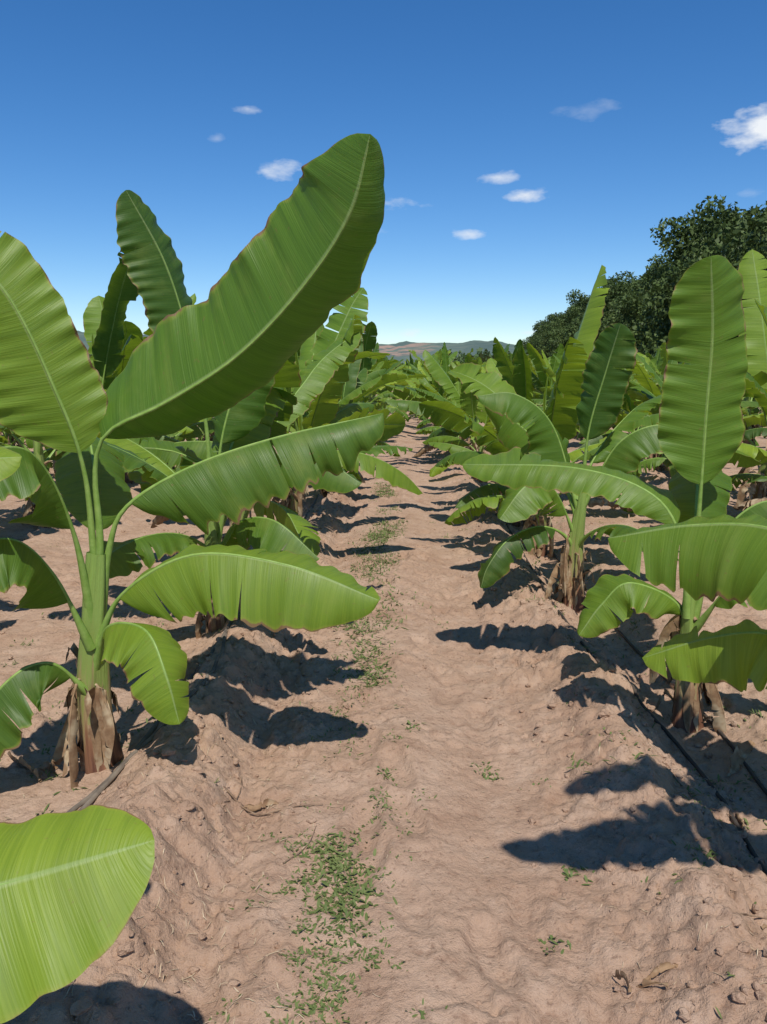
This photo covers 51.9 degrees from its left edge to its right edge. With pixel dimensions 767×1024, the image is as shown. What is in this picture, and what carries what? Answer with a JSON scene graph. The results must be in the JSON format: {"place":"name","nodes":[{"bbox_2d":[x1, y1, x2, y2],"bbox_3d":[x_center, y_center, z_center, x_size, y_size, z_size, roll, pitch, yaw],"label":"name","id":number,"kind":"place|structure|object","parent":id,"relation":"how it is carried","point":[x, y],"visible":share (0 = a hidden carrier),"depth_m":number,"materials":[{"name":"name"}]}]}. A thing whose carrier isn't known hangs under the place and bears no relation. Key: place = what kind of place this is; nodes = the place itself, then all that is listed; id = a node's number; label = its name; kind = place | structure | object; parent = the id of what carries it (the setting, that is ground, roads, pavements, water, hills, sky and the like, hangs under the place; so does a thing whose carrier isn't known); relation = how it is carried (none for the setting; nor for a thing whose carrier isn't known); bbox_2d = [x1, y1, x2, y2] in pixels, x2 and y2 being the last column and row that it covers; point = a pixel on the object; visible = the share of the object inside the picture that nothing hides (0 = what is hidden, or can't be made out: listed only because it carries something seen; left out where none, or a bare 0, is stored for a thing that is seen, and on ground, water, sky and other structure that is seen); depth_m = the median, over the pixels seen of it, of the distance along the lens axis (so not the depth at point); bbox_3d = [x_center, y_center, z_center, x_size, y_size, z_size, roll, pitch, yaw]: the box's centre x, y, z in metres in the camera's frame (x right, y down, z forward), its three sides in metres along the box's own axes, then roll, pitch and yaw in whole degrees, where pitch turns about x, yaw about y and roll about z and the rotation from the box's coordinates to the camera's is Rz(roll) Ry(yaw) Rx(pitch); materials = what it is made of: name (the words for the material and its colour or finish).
{"place":"outdoors","nodes":[
{"label":"outdoors","id":0,"kind":"place"},
{"bbox_2d":[77,331,515,363],"bbox_3d":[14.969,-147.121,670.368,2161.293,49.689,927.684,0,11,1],"label":"hills","id":1,"kind":"structure","parent":0,"point":[399,351],"depth_m":788.85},
{"bbox_2d":[0,391,766,1023],"bbox_3d":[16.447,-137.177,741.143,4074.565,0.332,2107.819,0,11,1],"label":"ground","id":2,"kind":"structure","parent":0,"point":[442,927],"depth_m":2.83,"materials":[{"name":"soil"}]},
{"bbox_2d":[0,429,13,445],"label":"banana plant","id":3,"kind":"object","parent":2,"relation":"on","point":[3,439],"visible":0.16,"depth_m":11.58,"materials":[{"name":"green plant"}]},
{"bbox_2d":[0,430,49,448],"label":"banana plant","id":4,"kind":"object","parent":2,"relation":"on","point":[12,441],"visible":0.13,"depth_m":11.86,"materials":[{"name":"green plant"}]},
{"bbox_2d":[7,751,42,781],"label":"fallen dry leaf","id":5,"kind":"object","parent":2,"relation":"on","point":[21,760],"visible":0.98,"depth_m":3.02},
{"bbox_2d":[1,429,148,527],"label":"banana plant","id":6,"kind":"object","parent":2,"relation":"on","point":[39,455],"visible":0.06,"depth_m":7.49,"materials":[{"name":"green plant"}]},
{"bbox_2d":[0,447,154,1023],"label":"banana plant","id":7,"kind":"object","parent":2,"relation":"on","point":[73,885],"visible":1,"depth_m":1.24,"materials":[{"name":"green plant"}]},
{"bbox_2d":[33,246,180,471],"bbox_3d":[-3.073,-1.406,8.567,2.200,3.116,2.079,-2,11,-12],"label":"banana plant","id":8,"kind":"object","parent":2,"relation":"on","point":[107,341],"visible":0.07,"depth_m":8.39,"materials":[{"name":"green plant"}]},
{"bbox_2d":[83,293,195,483],"bbox_3d":[-3.339,-1.490,10.071,2.831,2.496,2.930,7,17,36],"label":"banana plant","id":9,"kind":"object","parent":2,"relation":"on","point":[133,338],"visible":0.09,"depth_m":9.65,"materials":[{"name":"green plant"}]},
{"bbox_2d":[67,620,233,811],"bbox_3d":[-0.910,0.824,3.468,0.228,0.197,2.120,2,11,8],"label":"irrigation hose","id":10,"kind":"object","parent":2,"relation":"on","point":[142,745],"visible":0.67,"depth_m":3.18,"materials":[{"name":"plastic"}]},
{"bbox_2d":[143,328,214,469],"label":"banana plant","id":11,"kind":"object","parent":2,"relation":"on","point":[197,432],"visible":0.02,"depth_m":11.71,"materials":[{"name":"green plant"}]},
{"bbox_2d":[166,418,215,440],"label":"banana plant","id":12,"kind":"object","parent":2,"relation":"on","point":[176,437],"visible":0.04,"depth_m":13.70,"materials":[{"name":"green plant"}]},
{"bbox_2d":[0,133,384,788],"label":"banana plant","id":13,"kind":"object","parent":2,"relation":"on","point":[286,283],"visible":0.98,"depth_m":2.79,"materials":[{"name":"green plant"}]},
{"bbox_2d":[177,417,212,441],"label":"banana plant","id":14,"kind":"object","parent":2,"relation":"on","point":[181,439],"visible":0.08,"depth_m":12.94,"materials":[{"name":"green plant"}]},
{"bbox_2d":[183,654,209,680],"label":"fallen dry leaf","id":15,"kind":"object","parent":2,"relation":"on","point":[192,665],"visible":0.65,"depth_m":3.68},
{"bbox_2d":[79,491,320,809],"bbox_3d":[-0.845,0.110,7.363,0.315,0.161,13.604,0,11,2],"label":"irrigation hose","id":16,"kind":"object","parent":2,"relation":"on","point":[106,783],"visible":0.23,"depth_m":3.00,"materials":[{"name":"plastic"}]},
{"bbox_2d":[0,190,405,638],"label":"banana plant","id":17,"kind":"object","parent":2,"relation":"on","point":[155,273],"visible":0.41,"depth_m":4.07,"materials":[{"name":"green plant"}]},
{"bbox_2d":[244,799,278,810],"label":"fallen dry leaf","id":18,"kind":"object","parent":2,"relation":"on","point":[266,802],"visible":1,"depth_m":2.81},
{"bbox_2d":[223,786,322,814],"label":"dry twig","id":19,"kind":"object","parent":2,"relation":"on","point":[230,793],"visible":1,"depth_m":2.78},
{"bbox_2d":[130,332,422,555],"bbox_3d":[-0.817,-0.474,5.857,1.852,2.073,1.869,7,13,34],"label":"banana plant","id":20,"kind":"object","parent":2,"relation":"on","point":[318,376],"visible":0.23,"depth_m":5.82,"materials":[{"name":"green plant"}]},
{"bbox_2d":[155,287,412,525],"bbox_3d":[-0.796,-0.823,7.044,2.368,2.325,2.077,-6,12,-31],"label":"banana plant","id":21,"kind":"object","parent":2,"relation":"on","point":[320,411],"visible":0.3,"depth_m":7.00,"materials":[{"name":"green plant"}]},
{"bbox_2d":[283,825,316,863],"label":"dry twig","id":22,"kind":"object","parent":2,"relation":"on","point":[300,851],"visible":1,"depth_m":2.51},
{"bbox_2d":[89,347,533,365],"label":"distant treeline","id":23,"kind":"object","parent":2,"relation":"on","point":[486,355],"visible":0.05,"depth_m":152.99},
{"bbox_2d":[275,347,389,502],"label":"banana plant","id":24,"kind":"object","parent":2,"relation":"on","point":[369,354],"visible":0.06,"depth_m":8.34,"materials":[{"name":"green plant"}]},
{"bbox_2d":[287,376,381,482],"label":"banana plant","id":25,"kind":"object","parent":2,"relation":"on","point":[357,392],"visible":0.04,"depth_m":9.87,"materials":[{"name":"green plant"}]},
{"bbox_2d":[337,369,387,449],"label":"banana plant","id":26,"kind":"object","parent":2,"relation":"on","point":[373,375],"visible":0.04,"depth_m":13.71,"materials":[{"name":"green plant"}]},
{"bbox_2d":[336,359,403,416],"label":"banana plant","id":27,"kind":"object","parent":2,"relation":"on","point":[394,365],"visible":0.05,"depth_m":15.01,"materials":[{"name":"green plant"}]},
{"bbox_2d":[326,335,426,456],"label":"banana plant","id":28,"kind":"object","parent":2,"relation":"on","point":[355,377],"visible":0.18,"depth_m":11.70,"materials":[{"name":"green plant"}]},
{"bbox_2d":[360,361,397,408],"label":"banana plant","id":29,"kind":"object","parent":2,"relation":"on","point":[379,365],"visible":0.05,"depth_m":15.55,"materials":[{"name":"green plant"}]},
{"bbox_2d":[364,387,394,413],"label":"banana plant","id":30,"kind":"object","parent":2,"relation":"on","point":[381,395],"visible":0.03,"depth_m":18.80,"materials":[{"name":"green plant"}]},
{"bbox_2d":[351,321,408,418],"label":"banana plant","id":31,"kind":"object","parent":2,"relation":"on","point":[369,336],"visible":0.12,"depth_m":16.79,"materials":[{"name":"green plant"}]},
{"bbox_2d":[367,378,396,415],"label":"banana plant","id":32,"kind":"object","parent":2,"relation":"on","point":[387,395],"visible":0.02,"depth_m":20.59,"materials":[{"name":"green plant"}]},
{"bbox_2d":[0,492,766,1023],"bbox_3d":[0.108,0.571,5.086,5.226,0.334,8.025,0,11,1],"label":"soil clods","id":33,"kind":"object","parent":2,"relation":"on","point":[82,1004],"visible":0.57,"depth_m":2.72,"materials":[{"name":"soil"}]},
{"bbox_2d":[368,342,398,411],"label":"banana plant","id":34,"kind":"object","parent":2,"relation":"on","point":[392,361],"visible":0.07,"depth_m":23.23,"materials":[{"name":"green plant"}]},
{"bbox_2d":[0,461,766,1023],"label":"weeds","id":35,"kind":"object","parent":2,"relation":"on","point":[348,885],"visible":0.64,"depth_m":2.44,"materials":[{"name":"plant"}]},
{"bbox_2d":[370,357,403,398],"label":"banana plant","id":36,"kind":"object","parent":2,"relation":"on","point":[380,360],"visible":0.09,"depth_m":24.22,"materials":[{"name":"green plant"}]},
{"bbox_2d":[366,365,408,412],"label":"banana plant","id":37,"kind":"object","parent":2,"relation":"on","point":[404,383],"visible":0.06,"depth_m":22.15,"materials":[{"name":"green plant"}]},
{"bbox_2d":[16,528,766,1023],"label":"dry straw","id":38,"kind":"object","parent":2,"relation":"on","point":[300,874],"visible":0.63,"depth_m":2.32,"materials":[{"name":"plant"}]},
{"bbox_2d":[405,364,433,414],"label":"banana plant","id":39,"kind":"object","parent":2,"relation":"on","point":[420,369],"visible":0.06,"depth_m":24.32,"materials":[{"name":"green plant"}]},
{"bbox_2d":[394,380,445,428],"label":"banana plant","id":40,"kind":"object","parent":2,"relation":"on","point":[416,385],"visible":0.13,"depth_m":18.91,"materials":[{"name":"green plant"}]},
{"bbox_2d":[391,349,453,417],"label":"banana plant","id":41,"kind":"object","parent":2,"relation":"on","point":[412,372],"visible":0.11,"depth_m":22.77,"materials":[{"name":"green plant"}]},
{"bbox_2d":[393,350,457,390],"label":"banana plant","id":42,"kind":"object","parent":2,"relation":"on","point":[450,358],"visible":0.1,"depth_m":26.02,"materials":[{"name":"green plant"}]},
{"bbox_2d":[414,368,447,397],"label":"banana plant","id":43,"kind":"object","parent":2,"relation":"on","point":[435,385],"visible":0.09,"depth_m":19.96,"materials":[{"name":"green plant"}]},
{"bbox_2d":[389,342,475,426],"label":"banana plant","id":44,"kind":"object","parent":2,"relation":"on","point":[445,360],"visible":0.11,"depth_m":17.36,"materials":[{"name":"green plant"}]},
{"bbox_2d":[412,375,482,427],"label":"banana plant","id":45,"kind":"object","parent":2,"relation":"on","point":[454,380],"visible":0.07,"depth_m":16.04,"materials":[{"name":"green plant"}]},
{"bbox_2d":[416,381,480,439],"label":"banana plant","id":46,"kind":"object","parent":2,"relation":"on","point":[428,430],"visible":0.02,"depth_m":15.06,"materials":[{"name":"green plant"}]},
{"bbox_2d":[407,357,490,451],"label":"banana plant","id":47,"kind":"object","parent":2,"relation":"on","point":[478,359],"visible":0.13,"depth_m":13.42,"materials":[{"name":"green plant"}]},
{"bbox_2d":[415,372,496,482],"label":"banana plant","id":48,"kind":"object","parent":2,"relation":"on","point":[483,417],"visible":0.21,"depth_m":10.86,"materials":[{"name":"green plant"}]},
{"bbox_2d":[427,400,502,503],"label":"banana plant","id":49,"kind":"object","parent":2,"relation":"on","point":[451,448],"visible":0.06,"depth_m":9.38,"materials":[{"name":"green plant"}]},
{"bbox_2d":[385,344,546,456],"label":"banana plant","id":50,"kind":"object","parent":2,"relation":"on","point":[437,372],"visible":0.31,"depth_m":12.13,"materials":[{"name":"green plant"}]},
{"bbox_2d":[482,339,522,366],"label":"banana plant","id":51,"kind":"object","parent":2,"relation":"on","point":[519,344],"visible":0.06,"depth_m":24.32,"materials":[{"name":"green plant"}]},
{"bbox_2d":[385,337,662,527],"bbox_3d":[1.471,-0.727,8.034,2.890,1.977,2.128,3,11,-13],"label":"banana plant","id":52,"kind":"object","parent":2,"relation":"on","point":[518,378],"visible":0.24,"depth_m":7.82,"materials":[{"name":"green plant"}]},
{"bbox_2d":[528,359,537,377],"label":"banana plant","id":53,"kind":"object","parent":2,"relation":"on","point":[533,369],"visible":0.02,"depth_m":22.89,"materials":[{"name":"green plant"}]},
{"bbox_2d":[528,320,546,344],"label":"tree","id":54,"kind":"object","parent":2,"relation":"on","point":[542,323],"visible":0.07,"depth_m":167.43,"materials":[{"name":"green plant"}]},
{"bbox_2d":[525,350,555,400],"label":"banana plant","id":55,"kind":"object","parent":2,"relation":"on","point":[550,368],"visible":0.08,"depth_m":18.08,"materials":[{"name":"green plant"}]},
{"bbox_2d":[531,315,550,349],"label":"tree","id":56,"kind":"object","parent":2,"relation":"on","point":[539,332],"visible":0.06,"depth_m":161.55,"materials":[{"name":"green plant"}]},
{"bbox_2d":[519,343,563,406],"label":"banana plant","id":57,"kind":"object","parent":2,"relation":"on","point":[537,361],"visible":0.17,"depth_m":19.31,"materials":[{"name":"green plant"}]},
{"bbox_2d":[535,313,557,357],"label":"tree","id":58,"kind":"object","parent":2,"relation":"on","point":[543,343],"visible":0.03,"depth_m":137.43,"materials":[{"name":"green plant"}]},
{"bbox_2d":[537,312,568,359],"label":"tree","id":59,"kind":"object","parent":2,"relation":"on","point":[546,351],"visible":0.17,"depth_m":133.00,"materials":[{"name":"green plant"}]},
{"bbox_2d":[531,377,579,437],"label":"banana plant","id":60,"kind":"object","parent":2,"relation":"on","point":[539,401],"visible":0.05,"depth_m":16.89,"materials":[{"name":"green plant"}]},
{"bbox_2d":[549,311,571,356],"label":"tree","id":61,"kind":"object","parent":2,"relation":"on","point":[562,317],"visible":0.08,"depth_m":120.84,"materials":[{"name":"green plant"}]},
{"bbox_2d":[548,300,582,354],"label":"tree","id":62,"kind":"object","parent":2,"relation":"on","point":[557,322],"visible":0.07,"depth_m":114.64,"materials":[{"name":"green plant"}]},
{"bbox_2d":[544,288,589,351],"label":"tree","id":63,"kind":"object","parent":2,"relation":"on","point":[570,330],"visible":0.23,"depth_m":97.58,"materials":[{"name":"green plant"}]},
{"bbox_2d":[555,303,586,334],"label":"tree","id":64,"kind":"object","parent":2,"relation":"on","point":[579,310],"visible":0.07,"depth_m":109.04,"materials":[{"name":"green plant"}]},
{"bbox_2d":[478,323,678,612],"bbox_3d":[1.363,-0.273,5.253,1.503,1.905,1.725,0,11,1],"label":"banana plant","id":65,"kind":"object","parent":2,"relation":"on","point":[605,384],"visible":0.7,"depth_m":5.10,"materials":[{"name":"green plant"}]},
{"bbox_2d":[419,265,761,557],"bbox_3d":[1.318,-0.689,6.357,1.930,2.613,2.722,-8,14,-38],"label":"banana plant","id":66,"kind":"object","parent":2,"relation":"on","point":[564,400],"visible":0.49,"depth_m":6.41,"materials":[{"name":"green plant"}]},
{"bbox_2d":[539,354,662,437],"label":"banana plant","id":67,"kind":"object","parent":2,"relation":"on","point":[542,389],"visible":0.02,"depth_m":13.82,"materials":[{"name":"green plant"}]},
{"bbox_2d":[542,364,662,440],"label":"banana plant","id":68,"kind":"object","parent":2,"relation":"on","point":[549,372],"visible":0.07,"depth_m":15.30,"materials":[{"name":"green plant"}]},
{"bbox_2d":[572,271,639,341],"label":"tree","id":69,"kind":"object","parent":2,"relation":"on","point":[612,278],"visible":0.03,"depth_m":78.14,"materials":[{"name":"green plant"}]},
{"bbox_2d":[579,369,639,443],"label":"banana plant","id":70,"kind":"object","parent":2,"relation":"on","point":[628,406],"visible":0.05,"depth_m":12.49,"materials":[{"name":"green plant"}]},
{"bbox_2d":[462,255,766,733],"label":"banana plant","id":71,"kind":"object","parent":2,"relation":"on","point":[701,431],"visible":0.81,"depth_m":3.42,"materials":[{"name":"green plant"}]},
{"bbox_2d":[593,278,635,344],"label":"tree","id":72,"kind":"object","parent":2,"relation":"on","point":[617,289],"visible":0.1,"depth_m":72.31,"materials":[{"name":"green plant"}]},
{"bbox_2d":[613,969,631,992],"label":"fallen dry leaf","id":73,"kind":"object","parent":2,"relation":"on","point":[622,974],"visible":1,"depth_m":1.96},
{"bbox_2d":[479,482,766,874],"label":"irrigation hose","id":74,"kind":"object","parent":2,"relation":"on","point":[709,783],"visible":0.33,"depth_m":3.25,"materials":[{"name":"plastic"}]},
{"bbox_2d":[598,273,651,335],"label":"tree","id":75,"kind":"object","parent":2,"relation":"on","point":[635,288],"visible":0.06,"depth_m":62.61,"materials":[{"name":"green plant"}]},
{"bbox_2d":[606,275,650,325],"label":"tree","id":76,"kind":"object","parent":2,"relation":"on","point":[610,319],"visible":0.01,"depth_m":66.32,"materials":[{"name":"green plant"}]},
{"bbox_2d":[629,310,666,350],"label":"tree","id":77,"kind":"object","parent":2,"relation":"on","point":[639,322],"visible":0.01,"depth_m":55.27,"materials":[{"name":"green plant"}]},
{"bbox_2d":[616,251,680,349],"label":"tree","id":78,"kind":"object","parent":2,"relation":"on","point":[629,305],"visible":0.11,"depth_m":56.45,"materials":[{"name":"green plant"}]},
{"bbox_2d":[532,524,766,795],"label":"irrigation hose","id":79,"kind":"object","parent":2,"relation":"on","point":[746,765],"visible":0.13,"depth_m":3.40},
{"bbox_2d":[636,979,667,987],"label":"fallen dry leaf","id":80,"kind":"object","parent":2,"relation":"on","point":[645,982],"visible":1,"depth_m":1.95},
{"bbox_2d":[648,342,667,374],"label":"banana plant","id":81,"kind":"object","parent":2,"relation":"on","point":[664,354],"visible":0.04,"depth_m":25.18,"materials":[{"name":"green plant"}]},
{"bbox_2d":[636,348,683,399],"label":"banana plant","id":82,"kind":"object","parent":2,"relation":"on","point":[657,361],"visible":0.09,"depth_m":19.54,"materials":[{"name":"green plant"}]},
{"bbox_2d":[644,962,677,980],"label":"fallen dry leaf","id":83,"kind":"object","parent":2,"relation":"on","point":[663,967],"visible":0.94,"depth_m":1.98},
{"bbox_2d":[578,360,760,470],"bbox_3d":[4.023,-1.351,11.008,2.545,1.769,2.069,-7,13,-32],"label":"banana plant","id":84,"kind":"object","parent":2,"relation":"on","point":[643,379],"visible":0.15,"depth_m":10.75,"materials":[{"name":"green plant"}]},
{"bbox_2d":[626,209,735,353],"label":"tree","id":85,"kind":"object","parent":2,"relation":"on","point":[678,247],"visible":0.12,"depth_m":47.08,"materials":[{"name":"green plant"}]},
{"bbox_2d":[608,514,766,691],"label":"banana plant","id":86,"kind":"object","parent":2,"relation":"on","point":[724,556],"visible":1,"depth_m":2.80,"materials":[{"name":"green plant"}]},
{"bbox_2d":[646,213,738,295],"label":"tree","id":87,"kind":"object","parent":2,"relation":"on","point":[699,243],"visible":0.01,"depth_m":55.52,"materials":[{"name":"green plant"}]},
{"bbox_2d":[635,242,751,363],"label":"tree","id":88,"kind":"object","parent":2,"relation":"on","point":[674,277],"visible":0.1,"depth_m":42.17,"materials":[{"name":"green plant"}]},
{"bbox_2d":[621,339,766,476],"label":"banana plant","id":89,"kind":"object","parent":2,"relation":"on","point":[749,420],"visible":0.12,"depth_m":10.04,"materials":[{"name":"green plant"}]},
{"bbox_2d":[634,249,766,504],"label":"banana plant","id":90,"kind":"object","parent":2,"relation":"on","point":[751,271],"visible":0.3,"depth_m":8.22,"materials":[{"name":"green plant"}]},
{"bbox_2d":[641,194,761,337],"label":"tree","id":91,"kind":"object","parent":2,"relation":"on","point":[728,215],"visible":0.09,"depth_m":43.13,"materials":[{"name":"green plant"}]},
{"bbox_2d":[712,299,766,490],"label":"banana plant","id":92,"kind":"object","parent":2,"relation":"on","point":[758,392],"visible":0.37,"depth_m":7.08,"materials":[{"name":"green plant"}]},
{"bbox_2d":[713,201,766,266],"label":"tree","id":93,"kind":"object","parent":2,"relation":"on","point":[727,239],"visible":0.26,"depth_m":37.66,"materials":[{"name":"green plant"}]},
{"bbox_2d":[727,740,754,777],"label":"fallen dry leaf","id":94,"kind":"object","parent":2,"relation":"on","point":[740,754],"visible":1,"depth_m":3.18,"materials":[{"name":"plant"}]},
{"bbox_2d":[736,813,747,837],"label":"fallen dry leaf","id":95,"kind":"object","parent":2,"relation":"on","point":[741,822],"visible":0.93,"depth_m":2.78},
{"bbox_2d":[733,204,766,307],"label":"tree","id":96,"kind":"object","parent":2,"relation":"on","point":[752,224],"visible":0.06,"depth_m":31.19,"materials":[{"name":"green plant"}]},
{"bbox_2d":[733,497,766,510],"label":"banana plant","id":97,"kind":"object","parent":2,"relation":"on","point":[745,505],"visible":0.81,"depth_m":6.22,"materials":[{"name":"beige plant"}]},
{"bbox_2d":[741,355,763,444],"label":"banana plant","id":98,"kind":"object","parent":2,"relation":"on","point":[746,411],"visible":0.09,"depth_m":13.82,"materials":[{"name":"green plant"}]},
{"bbox_2d":[743,401,762,427],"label":"banana plant","id":99,"kind":"object","parent":2,"relation":"on","point":[757,410],"visible":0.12,"depth_m":19.09,"materials":[{"name":"green plant"}]},
{"bbox_2d":[743,428,766,450],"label":"banana plant","id":100,"kind":"object","parent":2,"relation":"on","point":[753,433],"visible":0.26,"depth_m":12.73,"materials":[{"name":"green plant"}]},
{"bbox_2d":[753,213,766,250],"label":"tree","id":101,"kind":"object","parent":2,"relation":"on","point":[764,237],"visible":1,"depth_m":28.17,"materials":[{"name":"green plant"}]},
{"bbox_2d":[0,0,766,344],"label":"sky","id":102,"kind":"structure","parent":0,"point":[529,148],"materials":[{"name":"blue"}]},
{"bbox_2d":[89,354,680,397],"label":"distant banana field","id":103,"kind":"structure","parent":0,"point":[454,364],"depth_m":39.13,"materials":[{"name":"green plant"}]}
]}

